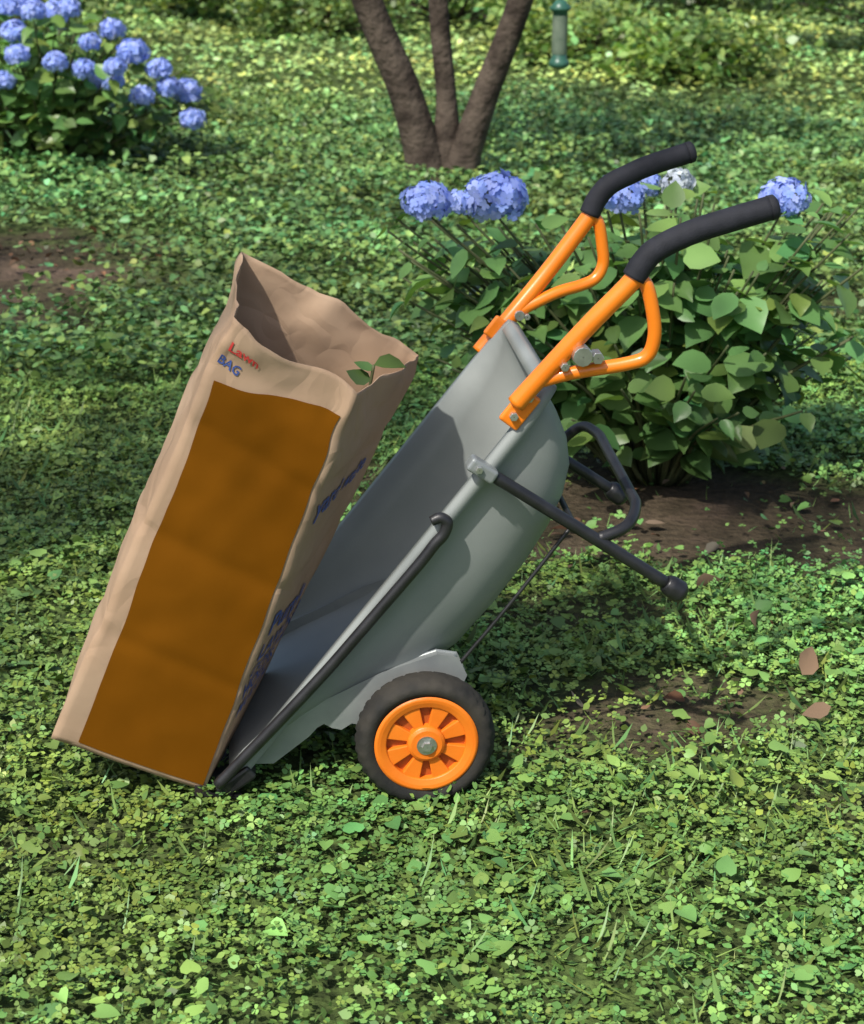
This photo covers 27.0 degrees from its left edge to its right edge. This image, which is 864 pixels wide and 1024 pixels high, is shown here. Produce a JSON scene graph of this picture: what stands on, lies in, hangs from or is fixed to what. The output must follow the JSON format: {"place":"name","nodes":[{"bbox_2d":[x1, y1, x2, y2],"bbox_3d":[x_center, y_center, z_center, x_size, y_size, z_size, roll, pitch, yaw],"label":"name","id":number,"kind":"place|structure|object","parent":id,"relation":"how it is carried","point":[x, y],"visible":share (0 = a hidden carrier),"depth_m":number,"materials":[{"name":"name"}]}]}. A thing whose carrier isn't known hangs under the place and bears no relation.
{"place":"outdoors","nodes":[
{"label":"outdoors","id":0,"kind":"place"},
{"bbox_2d":[0,0,863,1023],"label":"ground","id":1,"kind":"structure","parent":0,"point":[686,518],"depth_m":3.70,"materials":[{"name":"green plant"}]},
{"bbox_2d":[0,0,126,44],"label":"shrub","id":2,"kind":"object","parent":1,"relation":"on","point":[88,5],"visible":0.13,"depth_m":14.35,"materials":[{"name":"green plant"}]},
{"bbox_2d":[0,0,227,170],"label":"hydrangea bush","id":3,"kind":"object","parent":1,"relation":"on","point":[43,108],"visible":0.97,"depth_m":9.06,"materials":[{"name":"green plant"}]},
{"bbox_2d":[81,0,310,20],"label":"shrub","id":4,"kind":"object","parent":1,"relation":"on","point":[203,7],"visible":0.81,"depth_m":16.98,"materials":[{"name":"green plant"}]},
{"bbox_2d":[209,0,424,39],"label":"shrub","id":5,"kind":"object","parent":1,"relation":"on","point":[322,12],"visible":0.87,"depth_m":15.32,"materials":[{"name":"green plant"}]},
{"bbox_2d":[0,209,838,817],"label":"fallen leaves","id":6,"kind":"object","parent":1,"relation":"on","point":[808,661],"visible":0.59,"depth_m":3.69,"materials":[{"name":"brown plant"}]},
{"bbox_2d":[0,0,863,1023],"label":"ground cover","id":7,"kind":"object","parent":1,"relation":"on","point":[752,148],"visible":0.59,"depth_m":3.95,"materials":[{"name":"green plant"}]},
{"bbox_2d":[351,0,533,189],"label":"multi stem tree","id":8,"kind":"object","parent":1,"relation":"on","point":[446,138],"visible":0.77,"depth_m":8.69,"materials":[{"name":"brown plant"}]},
{"bbox_2d":[549,0,570,67],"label":"bird feeder","id":9,"kind":"object","parent":8,"relation":"hanging from","point":[560,9],"visible":1,"depth_m":8.58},
{"bbox_2d":[331,0,579,29],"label":"shrub","id":10,"kind":"object","parent":1,"relation":"on","point":[463,7],"visible":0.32,"depth_m":16.28,"materials":[{"name":"green plant"}]},
{"bbox_2d":[194,141,780,801],"bbox_3d":[0.043,-0.085,3.364,1.009,1.102,0.610,-2,21,-6],"label":"wheelbarrow","id":11,"kind":"object","parent":1,"relation":"on","point":[452,513],"visible":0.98,"depth_m":3.25,"materials":[{"name":"grey plastic"}]},
{"bbox_2d":[51,251,429,787],"bbox_3d":[-0.344,0.013,3.304,0.721,0.924,0.362,-2,21,-6],"label":"paper yard waste bag","id":12,"kind":"object","parent":11,"relation":"on","point":[283,417],"visible":1,"depth_m":3.18,"materials":[{"name":"brown paper"}]},
{"bbox_2d":[472,0,672,68],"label":"shrub","id":13,"kind":"object","parent":1,"relation":"on","point":[577,28],"visible":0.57,"depth_m":13.37,"materials":[{"name":"green plant"}]},
{"bbox_2d":[373,168,863,487],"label":"hydrangea bush","id":14,"kind":"object","parent":1,"relation":"on","point":[683,406],"visible":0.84,"depth_m":4.61,"materials":[{"name":"green plant"}]},
{"bbox_2d":[587,0,770,15],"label":"shrub","id":15,"kind":"object","parent":1,"relation":"on","point":[700,4],"visible":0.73,"depth_m":17.47,"materials":[{"name":"green plant"}]},
{"bbox_2d":[587,4,823,87],"bbox_3d":[1.960,-3.309,12.773,1.690,0.697,1.425,0,21,0],"label":"shrub","id":16,"kind":"object","parent":1,"relation":"on","point":[684,51],"visible":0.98,"depth_m":12.67,"materials":[{"name":"green plant"}]},
{"bbox_2d":[761,0,863,49],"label":"shrub","id":17,"kind":"object","parent":1,"relation":"on","point":[824,8],"visible":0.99,"depth_m":14.36,"materials":[{"name":"green plant"}]}
]}

